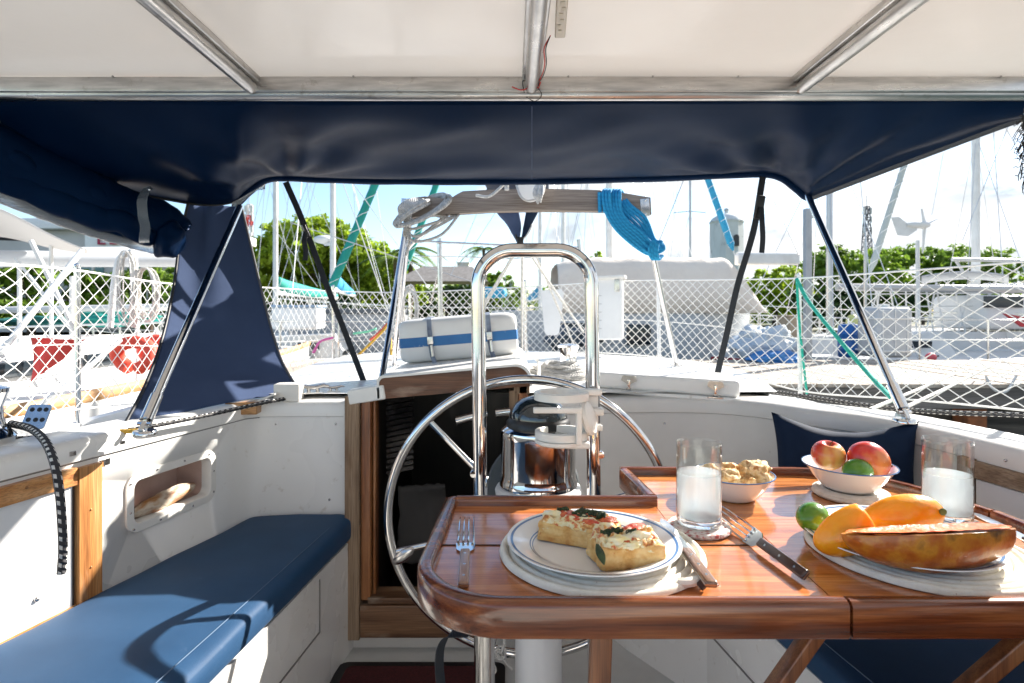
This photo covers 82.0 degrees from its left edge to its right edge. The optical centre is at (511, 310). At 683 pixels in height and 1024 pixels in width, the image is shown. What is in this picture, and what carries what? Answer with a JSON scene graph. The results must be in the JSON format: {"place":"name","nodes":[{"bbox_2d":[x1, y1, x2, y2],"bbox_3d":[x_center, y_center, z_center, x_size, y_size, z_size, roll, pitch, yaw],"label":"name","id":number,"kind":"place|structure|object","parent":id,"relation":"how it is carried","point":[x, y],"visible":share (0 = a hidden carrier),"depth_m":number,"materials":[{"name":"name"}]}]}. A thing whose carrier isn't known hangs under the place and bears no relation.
{"place":"outdoors","nodes":[
{"label":"outdoors","id":0,"kind":"place"},
{"bbox_2d":[0,311,937,336],"bbox_3d":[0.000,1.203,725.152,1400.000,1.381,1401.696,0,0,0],"label":"shore","id":1,"kind":"structure","parent":0,"point":[7,334],"depth_m":29.59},
{"bbox_2d":[0,267,129,335],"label":"tree","id":2,"kind":"object","parent":1,"relation":"on","point":[6,299],"visible":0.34,"depth_m":23.80,"materials":[{"name":"green plant"}]},
{"bbox_2d":[61,267,174,332],"bbox_3d":[-16.244,-0.647,25.959,6.727,3.338,3.936,0,0,0],"label":"tree","id":3,"kind":"object","parent":1,"relation":"on","point":[167,278],"visible":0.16,"depth_m":25.49,"materials":[{"name":"green plant"}]},
{"bbox_2d":[0,218,255,331],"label":"marina building","id":4,"kind":"structure","parent":1,"relation":"on","point":[71,236],"depth_m":27.50,"materials":[{"name":"paint"}]},
{"bbox_2d":[252,212,426,309],"bbox_3d":[-13.150,-2.978,42.283,13.504,8.000,10.069,0,0,0],"label":"tree","id":5,"kind":"object","parent":1,"relation":"on","point":[265,260],"visible":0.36,"depth_m":39.91,"materials":[{"name":"green plant"}]},
{"bbox_2d":[362,260,429,306],"bbox_3d":[-7.771,-1.356,39.971,4.466,4.757,3.018,0,0,-36],"label":"tree","id":6,"kind":"object","parent":1,"relation":"on","point":[384,279],"visible":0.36,"depth_m":39.18,"materials":[{"name":"green plant"}]},
{"bbox_2d":[405,267,489,283],"bbox_3d":[-3.903,-0.771,34.000,5.200,3.543,4.000,0,0,0],"label":"thatched hut","id":7,"kind":"object","parent":1,"relation":"on","point":[428,275],"visible":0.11,"depth_m":33.02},
{"bbox_2d":[412,284,489,317],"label":"tree","id":8,"kind":"object","parent":1,"relation":"on","point":[452,299],"visible":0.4,"depth_m":49.24,"materials":[{"name":"green plant"}]},
{"bbox_2d":[446,270,523,314],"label":"tree","id":9,"kind":"object","parent":1,"relation":"on","point":[492,279],"visible":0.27,"depth_m":53.65,"materials":[{"name":"green plant"}]},
{"bbox_2d":[709,208,744,277],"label":"water tower","id":10,"kind":"structure","parent":1,"relation":"on","point":[719,247],"depth_m":107.80,"materials":[{"name":"concrete"}]},
{"bbox_2d":[744,265,817,325],"bbox_3d":[15.276,-0.822,34.057,5.088,3.689,3.520,0,0,0],"label":"tree","id":11,"kind":"object","parent":1,"relation":"on","point":[782,285],"visible":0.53,"depth_m":33.53,"materials":[{"name":"green plant"}]},
{"bbox_2d":[785,288,872,331],"bbox_3d":[14.853,-0.058,28.102,3.970,2.159,2.952,0,0,0],"label":"tree","id":12,"kind":"object","parent":1,"relation":"on","point":[818,297],"visible":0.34,"depth_m":27.52,"materials":[{"name":"green plant"}]},
{"bbox_2d":[770,244,915,314],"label":"tree","id":13,"kind":"object","parent":1,"relation":"on","point":[851,264],"visible":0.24,"depth_m":42.15,"materials":[{"name":"green plant"}]},
{"bbox_2d":[834,292,965,324],"bbox_3d":[20.910,-0.093,30.124,7.740,2.231,4.171,0,0,6],"label":"tree","id":14,"kind":"object","parent":1,"relation":"on","point":[911,299],"visible":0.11,"depth_m":30.05,"materials":[{"name":"green plant"}]},
{"bbox_2d":[870,243,958,310],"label":"tree","id":15,"kind":"object","parent":1,"relation":"on","point":[910,252],"visible":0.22,"depth_m":46.57,"materials":[{"name":"green plant"}]},
{"bbox_2d":[920,243,1023,316],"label":"tree","id":16,"kind":"object","parent":1,"relation":"on","point":[961,251],"visible":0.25,"depth_m":45.25,"materials":[{"name":"green plant"}]},
{"bbox_2d":[0,123,1023,310],"label":"sky","id":17,"kind":"structure","parent":0,"point":[917,191],"materials":[{"name":"white"}]},
{"bbox_2d":[543,325,584,350],"bbox_3d":[0.754,0.371,7.995,0.661,0.357,0.670,0,0,0],"label":"tarpaulin","id":18,"kind":"object","parent":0,"point":[573,336],"visible":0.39,"depth_m":7.77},
{"bbox_2d":[837,323,858,357],"bbox_3d":[4.456,0.390,7.800,0.272,0.460,0.272,0,0,0],"label":"barrel","id":19,"kind":"object","parent":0,"point":[850,328],"visible":0.59,"depth_m":7.70,"materials":[{"name":"blue plastic"}]},
{"label":"water","id":20,"kind":"structure","parent":0,"visible":0},
{"bbox_2d":[0,209,310,435],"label":"neighbour yacht","id":21,"kind":"object","parent":20,"relation":"on","point":[59,253],"visible":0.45,"depth_m":4.19,"materials":[{"name":"white plastic"}]},
{"bbox_2d":[28,338,85,389],"bbox_3d":[-2.560,0.298,3.300,0.311,0.293,0.062,0,0,0],"label":"pennant","id":22,"kind":"object","parent":21,"relation":"on","point":[45,358],"visible":0.68,"depth_m":3.30,"materials":[{"name":"red fabric"}]},
{"bbox_2d":[116,250,137,326],"bbox_3d":[-2.583,-0.147,3.950,0.132,0.510,0.069,0,0,0],"label":"rope coil","id":23,"kind":"object","parent":21,"relation":"hanging from","point":[121,273],"visible":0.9,"depth_m":3.94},
{"bbox_2d":[109,336,157,373],"bbox_3d":[-2.374,0.279,3.699,0.286,0.241,0.128,0,0,0],"label":"lifebuoy","id":24,"kind":"object","parent":21,"relation":"hanging from","point":[117,362],"visible":0.69,"depth_m":3.67,"materials":[{"name":"red"}]},
{"bbox_2d":[132,267,160,321],"bbox_3d":[-2.483,-0.107,4.000,0.182,0.373,0.070,0,0,0],"label":"rope coil","id":25,"kind":"object","parent":21,"relation":"hanging from","point":[141,270],"visible":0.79,"depth_m":3.99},
{"bbox_2d":[81,313,422,359],"bbox_3d":[-3.370,0.917,8.993,6.640,1.867,2.265,0,0,-6],"label":"moored yacht","id":26,"kind":"object","parent":20,"relation":"on","point":[325,345],"visible":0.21,"depth_m":8.56,"materials":[{"name":"white"}]},
{"bbox_2d":[271,305,326,329],"bbox_3d":[-2.959,0.091,8.200,0.624,0.332,0.520,0,0,-4],"label":"boat box","id":27,"kind":"object","parent":26,"relation":"on","point":[301,317],"visible":0.71,"depth_m":7.96,"materials":[{"name":"white paint"}]},
{"bbox_2d":[290,309,408,352],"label":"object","id":28,"kind":"structure","parent":26,"relation":"on","point":[365,324],"depth_m":9.40,"materials":[{"name":"grey"}]},
{"bbox_2d":[158,182,356,332],"bbox_3d":[-5.913,-4.277,15.640,2.853,12.253,9.140,0,0,10],"label":"moored yacht","id":29,"kind":"object","parent":20,"relation":"on","point":[285,283],"visible":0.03,"depth_m":14.98,"materials":[{"name":"white"}]},
{"bbox_2d":[266,182,391,334],"bbox_3d":[-4.210,-4.802,14.223,3.049,13.303,10.140,0,0,-8],"label":"moored yacht","id":30,"kind":"object","parent":20,"relation":"on","point":[330,241],"visible":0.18,"depth_m":13.46,"materials":[{"name":"white"}]},
{"bbox_2d":[271,298,541,332],"bbox_3d":[-1.070,0.799,11.507,8.140,2.102,2.548,0,0,6],"label":"moored yacht","id":31,"kind":"object","parent":20,"relation":"on","point":[274,330],"visible":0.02,"depth_m":11.12,"materials":[{"name":"grey"}]},
{"bbox_2d":[324,185,378,304],"bbox_3d":[-2.749,-1.903,10.999,1.702,3.986,0.196,0,0,0],"label":"furled sail","id":32,"kind":"object","parent":31,"relation":"attached to","point":[349,246],"visible":0.58,"depth_m":10.93,"materials":[{"name":"teal fabric"}]},
{"bbox_2d":[0,347,1023,682],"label":"sailboat","id":33,"kind":"object","parent":20,"relation":"on","point":[334,439],"visible":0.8,"depth_m":1.81,"materials":[{"name":"white plastic"}]},
{"bbox_2d":[0,384,17,443],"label":"sheet winch","id":34,"kind":"object","parent":33,"relation":"on","point":[8,434],"visible":1,"depth_m":1.28,"materials":[{"name":"metal"}]},
{"bbox_2d":[7,420,67,574],"bbox_3d":[-0.994,0.380,1.236,0.308,0.268,0.028,0,0,35],"label":"rope","id":35,"kind":"object","parent":34,"relation":"hanging from","point":[41,437],"visible":1,"depth_m":1.15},
{"bbox_2d":[0,486,73,641],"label":"door panel","id":36,"kind":"structure","parent":33,"relation":"in","point":[31,591],"depth_m":1.22,"materials":[{"name":"white paint"}]},
{"bbox_2d":[16,394,307,438],"bbox_3d":[-0.891,0.291,1.601,0.142,0.033,0.853,0,0,37],"label":"rope","id":37,"kind":"object","parent":33,"relation":"on","point":[181,420],"visible":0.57,"depth_m":1.64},
{"bbox_2d":[134,483,195,517],"bbox_3d":[-0.931,0.505,1.577,0.041,0.052,0.219,0,0,16],"label":"wood piece","id":38,"kind":"object","parent":33,"relation":"in","point":[162,500],"visible":0.93,"depth_m":1.56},
{"bbox_2d":[0,514,350,682],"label":"seat cushion","id":39,"kind":"object","parent":33,"relation":"on","point":[207,611],"visible":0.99,"depth_m":1.26,"materials":[{"name":"fabric"}]},
{"bbox_2d":[131,204,242,436],"bbox_3d":[-0.917,-0.037,1.714,0.054,0.663,0.690,0,0,-8],"label":"canopy strut","id":40,"kind":"object","parent":33,"relation":"attached to","point":[148,414],"visible":1,"depth_m":1.58,"materials":[{"name":"metal"}]},
{"bbox_2d":[330,662,504,682],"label":"doormat","id":41,"kind":"object","parent":33,"relation":"on","point":[393,672],"visible":0.76,"depth_m":1.72,"materials":[{"name":"carpet"}]},
{"bbox_2d":[397,483,445,564],"bbox_3d":[-0.309,0.733,2.020,0.168,0.280,0.110,0,0,0],"label":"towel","id":42,"kind":"object","parent":33,"relation":"hanging from","point":[420,506],"visible":0.69,"depth_m":2.02,"materials":[{"name":"grey fabric"}]},
{"bbox_2d":[398,312,517,362],"bbox_3d":[-0.209,0.103,2.320,0.466,0.195,0.297,0,0,0],"label":"liferaft","id":43,"kind":"object","parent":33,"relation":"on","point":[433,339],"visible":0.88,"depth_m":2.20,"materials":[{"name":"white paint"}]},
{"bbox_2d":[0,0,1023,206],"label":"bimini","id":44,"kind":"object","parent":33,"relation":"attached to","point":[212,102],"visible":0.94,"depth_m":1.57,"materials":[{"name":"fabric"}]},
{"bbox_2d":[0,121,191,257],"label":"rolled curtain","id":45,"kind":"object","parent":44,"relation":"hanging from","point":[38,181],"visible":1,"depth_m":1.75,"materials":[{"name":"blue fabric"}]},
{"bbox_2d":[0,193,153,253],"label":"vinyl window","id":46,"kind":"structure","parent":45,"relation":"in","point":[19,205],"depth_m":1.74,"materials":[{"name":"white"}]},
{"bbox_2d":[125,203,294,420],"bbox_3d":[-0.996,-0.034,1.851,0.339,0.679,0.631,0,0,27],"label":"side curtain","id":47,"kind":"object","parent":44,"relation":"hanging from","point":[230,351],"visible":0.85,"depth_m":2.00,"materials":[{"name":"blue fabric"}]},
{"bbox_2d":[283,181,365,379],"bbox_3d":[-0.699,-0.089,2.228,0.312,0.778,0.044,0,0,-29],"label":"tie down strap","id":48,"kind":"object","parent":44,"relation":"attached to","point":[307,237],"visible":0.95,"depth_m":2.23,"materials":[{"name":"black"}]},
{"bbox_2d":[512,0,567,101],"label":"strip light","id":49,"kind":"object","parent":44,"relation":"attached to","point":[561,17],"visible":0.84,"depth_m":1.27,"materials":[{"name":"beige"}]},
{"bbox_2d":[715,176,765,372],"bbox_3d":[0.875,-0.118,2.245,0.059,0.758,0.211,0,0,-33],"label":"tie down strap","id":50,"kind":"object","parent":44,"relation":"attached to","point":[758,216],"visible":1,"depth_m":2.23,"materials":[{"name":"black"}]},
{"bbox_2d":[0,238,1023,426],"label":"guard rail","id":51,"kind":"object","parent":33,"relation":"attached to","point":[78,409],"visible":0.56,"depth_m":2.82,"materials":[{"name":"white"}]},
{"bbox_2d":[0,264,1023,417],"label":"safety net","id":52,"kind":"object","parent":51,"relation":"attached to","point":[538,329],"visible":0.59,"depth_m":2.58,"materials":[{"name":"white"}]},
{"bbox_2d":[541,289,563,334],"bbox_3d":[0.261,0.010,3.833,0.150,0.300,0.035,0,0,0],"label":"rail board","id":53,"kind":"object","parent":51,"relation":"attached to","point":[551,317],"visible":0.91,"depth_m":3.81,"materials":[{"name":"white paint"}]},
{"bbox_2d":[598,275,626,339],"bbox_3d":[0.589,-0.018,3.533,0.185,0.386,0.155,0,0,16],"label":"rail box","id":54,"kind":"object","parent":51,"relation":"attached to","point":[611,307],"visible":0.77,"depth_m":3.49,"materials":[{"name":"white paint"}]},
{"bbox_2d":[795,278,890,398],"bbox_3d":[1.294,0.124,2.209,0.180,0.559,1.299,0,0,14],"label":"rope","id":55,"kind":"object","parent":51,"relation":"attached to","point":[878,384],"visible":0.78,"depth_m":2.62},
{"bbox_2d":[379,189,682,376],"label":"boom gallows","id":56,"kind":"object","parent":33,"relation":"on","point":[512,201],"visible":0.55,"depth_m":2.58,"materials":[{"name":"silver wood"}]},
{"bbox_2d":[392,192,459,255],"bbox_3d":[-0.373,-0.382,2.585,0.286,0.292,0.146,0,0,0],"label":"rope coil","id":57,"kind":"object","parent":56,"relation":"hanging from","point":[407,209],"visible":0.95,"depth_m":2.54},
{"bbox_2d":[475,185,548,241],"bbox_3d":[0.020,-0.630,3.348,0.346,0.634,1.847,0,0,0],"label":"boom","id":58,"kind":"object","parent":56,"relation":"attached to","point":[528,193],"visible":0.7,"depth_m":2.66,"materials":[{"name":"white paint"}]},
{"bbox_2d":[485,224,584,353],"bbox_3d":[0.053,-0.096,3.010,0.611,0.670,0.609,0,0,10],"label":"sheet tackle","id":59,"kind":"object","parent":58,"relation":"hanging from","point":[500,277],"visible":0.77,"depth_m":2.87,"materials":[{"name":"white fabric"}]},
{"bbox_2d":[598,188,665,260],"bbox_3d":[0.520,-0.377,2.564,0.294,0.324,0.081,0,0,4],"label":"rope coil","id":60,"kind":"object","parent":56,"relation":"hanging from","point":[630,225],"visible":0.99,"depth_m":2.54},
{"bbox_2d":[471,243,600,682],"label":"grab hoop","id":61,"kind":"object","parent":33,"relation":"attached to","point":[578,258],"visible":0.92,"depth_m":1.37,"materials":[{"name":"metal"}]},
{"bbox_2d":[533,388,603,448],"bbox_3d":[0.128,0.240,1.333,0.164,0.122,0.129,0,0,0],"label":"cup holder","id":62,"kind":"object","parent":61,"relation":"attached to","point":[588,411],"visible":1,"depth_m":1.29,"materials":[{"name":"white plastic"}]},
{"bbox_2d":[495,395,581,682],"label":"steering pedestal","id":63,"kind":"object","parent":33,"relation":"on","point":[529,466],"visible":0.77,"depth_m":1.39,"materials":[{"name":"white paint"}]},
{"bbox_2d":[384,375,662,658],"bbox_3d":[0.042,0.562,1.590,0.782,0.781,0.065,0,0,2],"label":"ship wheel","id":64,"kind":"object","parent":63,"relation":"attached to","point":[399,556],"visible":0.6,"depth_m":1.58,"materials":[{"name":"metal"}]},
{"bbox_2d":[529,359,585,380],"bbox_3d":[0.189,0.246,2.360,0.258,0.110,0.210,0,0,0],"label":"rope coil","id":65,"kind":"object","parent":33,"relation":"on","point":[564,370],"visible":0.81,"depth_m":2.29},
{"bbox_2d":[417,466,1023,682],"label":"folding table","id":66,"kind":"object","parent":33,"relation":"on","point":[757,593],"visible":0.71,"depth_m":0.82,"materials":[{"name":"brown wood"}]},
{"bbox_2d":[435,630,467,682],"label":"webbing strap","id":67,"kind":"object","parent":66,"relation":"hanging from","point":[439,667],"visible":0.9,"depth_m":0.93,"materials":[{"name":"black"}]},
{"bbox_2d":[456,517,474,587],"bbox_3d":[-0.077,0.390,0.970,0.032,0.010,0.273,0,0,-3],"label":"fork","id":68,"kind":"object","parent":66,"relation":"on","point":[465,549],"visible":0.99,"depth_m":0.94,"materials":[{"name":"metal"}]},
{"bbox_2d":[500,521,706,595],"bbox_3d":[0.145,0.385,0.961,0.330,0.019,0.330,0,0,0],"label":"placemat","id":69,"kind":"object","parent":66,"relation":"on","point":[678,575],"visible":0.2,"depth_m":0.84,"materials":[{"name":"fabric"}]},
{"bbox_2d":[507,509,681,576],"bbox_3d":[0.130,0.373,0.945,0.276,0.018,0.276,0,0,0],"label":"plate","id":70,"kind":"object","parent":69,"relation":"on","point":[524,543],"visible":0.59,"depth_m":0.92,"materials":[{"name":"ceramic"}]},
{"bbox_2d":[537,506,620,547],"bbox_3d":[0.112,0.357,0.975,0.130,0.048,0.067,0,0,24],"label":"savoury bread","id":71,"kind":"object","parent":70,"relation":"on","point":[565,525],"visible":0.88,"depth_m":0.96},
{"bbox_2d":[586,523,665,571],"bbox_3d":[0.168,0.355,0.885,0.114,0.051,0.086,0,0,-12],"label":"savoury bread","id":72,"kind":"object","parent":70,"relation":"on","point":[626,547],"visible":0.98,"depth_m":0.86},
{"bbox_2d":[660,519,718,587],"bbox_3d":[0.271,0.373,0.928,0.020,0.011,0.240,4,1,-2],"label":"knife","id":73,"kind":"object","parent":69,"relation":"on","point":[700,570],"visible":0.94,"depth_m":0.86,"materials":[{"name":"metal"}]},
{"bbox_2d":[668,516,731,540],"bbox_3d":[0.337,0.389,1.062,0.112,0.010,0.112,0,0,0],"label":"coaster","id":74,"kind":"object","parent":66,"relation":"on","point":[724,530],"visible":0.54,"depth_m":1.02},
{"bbox_2d":[676,440,721,530],"bbox_3d":[0.337,0.310,1.062,0.079,0.147,0.079,0,0,0],"label":"drinking glass","id":75,"kind":"object","parent":74,"relation":"on","point":[698,497],"visible":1,"depth_m":1.03,"materials":[{"name":"white"}]},
{"bbox_2d":[697,462,775,502],"bbox_3d":[0.468,0.368,1.245,0.167,0.052,0.167,0,0,0],"label":"bowl","id":76,"kind":"object","parent":66,"relation":"on","point":[738,493],"visible":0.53,"depth_m":1.19,"materials":[{"name":"ceramic"}]},
{"bbox_2d":[738,459,771,483],"bbox_3d":[0.513,0.343,1.247,0.076,0.052,0.069,0,0,0],"label":"bun","id":77,"kind":"object","parent":76,"relation":"in","point":[758,470],"visible":0.64,"depth_m":1.22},
{"bbox_2d":[722,506,809,579],"bbox_3d":[0.406,0.381,0.986,0.010,0.032,0.273,42,-5,-6],"label":"fork","id":78,"kind":"object","parent":66,"relation":"on","point":[753,537],"visible":0.91,"depth_m":0.95,"materials":[{"name":"metal"}]},
{"bbox_2d":[811,481,890,504],"bbox_3d":[0.721,0.386,1.256,0.150,0.015,0.150,0,0,0],"label":"trivet","id":79,"kind":"object","parent":66,"relation":"on","point":[818,488],"visible":0.41,"depth_m":1.21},
{"bbox_2d":[801,454,899,494],"bbox_3d":[0.718,0.352,1.255,0.183,0.052,0.183,0,0,0],"label":"bowl","id":80,"kind":"object","parent":79,"relation":"on","point":[838,480],"visible":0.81,"depth_m":1.20,"materials":[{"name":"ceramic"}]},
{"bbox_2d":[811,440,845,469],"bbox_3d":[0.682,0.311,1.270,0.068,0.063,0.068,0,0,0],"label":"apple","id":81,"kind":"object","parent":80,"relation":"in","point":[827,455],"visible":0.98,"depth_m":1.25,"materials":[{"name":"red food"}]},
{"bbox_2d":[847,441,892,474],"bbox_3d":[0.752,0.314,1.237,0.086,0.077,0.072,0,0,0],"label":"mango","id":82,"kind":"object","parent":80,"relation":"in","point":[876,457],"visible":0.62,"depth_m":1.21,"materials":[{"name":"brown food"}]},
{"bbox_2d":[803,530,1023,595],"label":"placemat","id":83,"kind":"object","parent":66,"relation":"on","point":[1007,579],"visible":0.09,"depth_m":0.85,"materials":[{"name":"fabric"}]},
{"bbox_2d":[805,505,1010,571],"bbox_3d":[0.632,0.374,0.966,0.284,0.019,0.284,0,0,0],"label":"plate","id":84,"kind":"object","parent":83,"relation":"on","point":[995,564],"visible":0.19,"depth_m":0.86,"materials":[{"name":"ceramic"}]},
{"bbox_2d":[796,502,829,531],"bbox_3d":[0.513,0.353,1.005,0.054,0.050,0.055,0,0,21],"label":"lime","id":85,"kind":"object","parent":84,"relation":"on","point":[812,515],"visible":0.73,"depth_m":0.99,"materials":[{"name":"green food"}]},
{"bbox_2d":[813,503,875,556],"bbox_3d":[0.528,0.349,0.930,0.095,0.082,0.056,0,0,0],"label":"mango half","id":86,"kind":"object","parent":84,"relation":"on","point":[827,536],"visible":0.66,"depth_m":0.92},
{"bbox_2d":[864,494,946,526],"bbox_3d":[0.659,0.344,0.982,0.131,0.070,0.052,0,0,0],"label":"mango half","id":87,"kind":"object","parent":84,"relation":"on","point":[906,509],"visible":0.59,"depth_m":0.97,"materials":[{"name":"orange"}]},
{"bbox_2d":[841,523,1016,573],"bbox_3d":[0.613,0.347,0.874,0.247,0.076,0.100,0,0,0],"label":"papaya slice","id":88,"kind":"object","parent":84,"relation":"on","point":[948,546],"visible":0.99,"depth_m":0.84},
{"bbox_2d":[804,193,916,423],"bbox_3d":[1.031,-0.069,1.787,0.054,0.706,0.643,0,0,7],"label":"canopy strut","id":89,"kind":"object","parent":33,"relation":"attached to","point":[898,399],"visible":1,"depth_m":1.67,"materials":[{"name":"metal"}]},
{"bbox_2d":[774,390,1023,417],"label":"rope","id":90,"kind":"object","parent":33,"relation":"on","point":[966,413],"visible":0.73,"depth_m":1.72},
{"bbox_2d":[777,638,1023,682],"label":"seat cushion","id":91,"kind":"object","parent":33,"relation":"on","point":[849,660],"visible":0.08,"depth_m":1.10,"materials":[{"name":"fabric"}]},
{"bbox_2d":[771,412,918,484],"bbox_3d":[0.854,0.425,1.517,0.342,0.291,0.145,0,0,23],"label":"throw pillow","id":92,"kind":"object","parent":91,"relation":"on","point":[796,441],"visible":0.27,"depth_m":1.51,"materials":[{"name":"fabric"}]},
{"bbox_2d":[868,362,1017,408],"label":"mooring lines","id":93,"kind":"object","parent":33,"relation":"attached to","point":[889,401],"visible":0.72,"depth_m":2.40,"materials":[{"name":"white fabric"}]},
{"bbox_2d":[976,479,1023,519],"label":"door panel","id":94,"kind":"structure","parent":33,"relation":"in","point":[1009,501],"depth_m":1.26,"materials":[{"name":"white paint"}]},
{"bbox_2d":[498,185,569,310],"bbox_3d":[0.893,-5.277,20.727,2.951,14.253,10.140,0,0,-5],"label":"moored yacht","id":95,"kind":"object","parent":20,"relation":"on","point":[535,292],"visible":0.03,"depth_m":19.96,"materials":[{"name":"white"}]},
{"bbox_2d":[553,182,661,266],"bbox_3d":[2.148,-5.027,13.730,3.038,13.753,10.140,0,0,0],"label":"moored yacht","id":96,"kind":"object","parent":20,"relation":"on","point":[609,240],"depth_m":12.94,"materials":[{"name":"grey"}]},
{"bbox_2d":[492,252,799,359],"bbox_3d":[2.079,0.392,9.682,4.759,2.616,2.245,0,0,0],"label":"covered boat","id":97,"kind":"object","parent":20,"relation":"on","point":[567,272],"visible":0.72,"depth_m":8.69,"materials":[{"name":"beige fabric"}]},
{"bbox_2d":[285,359,1023,433],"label":"dock","id":98,"kind":"object","parent":20,"relation":"in","point":[1014,425],"visible":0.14,"depth_m":5.14,"materials":[{"name":"grey wood"}]},
{"bbox_2d":[252,127,1007,330],"bbox_3d":[0.326,-2.335,12.501,16.945,5.806,11.014,0,0,0],"label":"rigging","id":99,"kind":"object","parent":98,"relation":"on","point":[492,217],"visible":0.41,"depth_m":11.99,"materials":[{"name":"silver metal"}]},
{"bbox_2d":[705,179,734,255],"bbox_3d":[4.782,-2.780,14.000,1.211,3.382,0.197,0,0,0],"label":"furled sail","id":100,"kind":"object","parent":99,"relation":"on","point":[723,223],"visible":0.59,"depth_m":13.94,"materials":[{"name":"blue fabric"}]},
{"bbox_2d":[727,324,803,359],"bbox_3d":[3.114,0.437,7.303,0.706,0.549,0.758,0,0,-41],"label":"tarpaulin","id":101,"kind":"object","parent":98,"relation":"on","point":[771,343],"visible":0.53,"depth_m":7.11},
{"bbox_2d":[744,350,805,362],"bbox_3d":[3.112,0.570,7.003,0.662,0.212,0.513,0,0,18],"label":"tarpaulin","id":102,"kind":"object","parent":98,"relation":"on","point":[771,354],"visible":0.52,"depth_m":6.83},
{"bbox_2d":[855,304,914,357],"bbox_3d":[4.678,0.247,7.399,0.480,0.665,0.442,0,0,0],"label":"water tank","id":103,"kind":"object","parent":98,"relation":"on","point":[895,328],"visible":0.72,"depth_m":7.19,"materials":[{"name":"plastic"}]},
{"bbox_2d":[803,208,813,359],"bbox_3d":[3.656,0.173,7.250,0.114,2.855,0.078,0,0,0],"label":"dock post","id":104,"kind":"object","parent":20,"relation":"in","point":[808,217],"visible":0.59,"depth_m":7.21,"materials":[{"name":"metal"}]},
{"bbox_2d":[659,128,1023,359],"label":"moored yacht","id":105,"kind":"object","parent":20,"relation":"on","point":[947,351],"visible":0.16,"depth_m":8.85,"materials":[{"name":"white"}]},
{"bbox_2d":[891,209,937,323],"bbox_3d":[6.152,-0.680,9.000,0.722,1.760,0.120,0,0,0],"label":"wind generator","id":106,"kind":"object","parent":105,"relation":"attached to","point":[902,227],"visible":0.95,"depth_m":8.99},
{"bbox_2d":[755,132,1023,350],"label":"moored yacht","id":107,"kind":"object","parent":20,"relation":"on","point":[975,223],"visible":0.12,"depth_m":10.54,"materials":[{"name":"white"}]},
{"bbox_2d":[867,165,907,282],"bbox_3d":[7.161,-2.187,11.000,1.181,3.667,0.144,0,0,0],"label":"furled sail","id":108,"kind":"object","parent":107,"relation":"attached to","point":[887,217],"visible":0.66,"depth_m":10.96,"materials":[{"name":"grey"}]},
{"bbox_2d":[812,257,1023,350],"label":"workboat","id":109,"kind":"object","parent":20,"relation":"on","point":[986,311],"visible":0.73,"depth_m":9.40,"materials":[{"name":"grey"}]},
{"bbox_3d":[0.802,0.389,1.085,0.112,0.010,0.112,0,0,0],"label":"coaster","id":110,"kind":"object","parent":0,"visible":0},
{"bbox_2d":[921,436,973,522],"bbox_3d":[0.802,0.310,1.085,0.079,0.147,0.079,0,0,0],"label":"drinking glass","id":111,"kind":"object","parent":110,"relation":"on","point":[950,491],"visible":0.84,"depth_m":1.05,"materials":[{"name":"white"}]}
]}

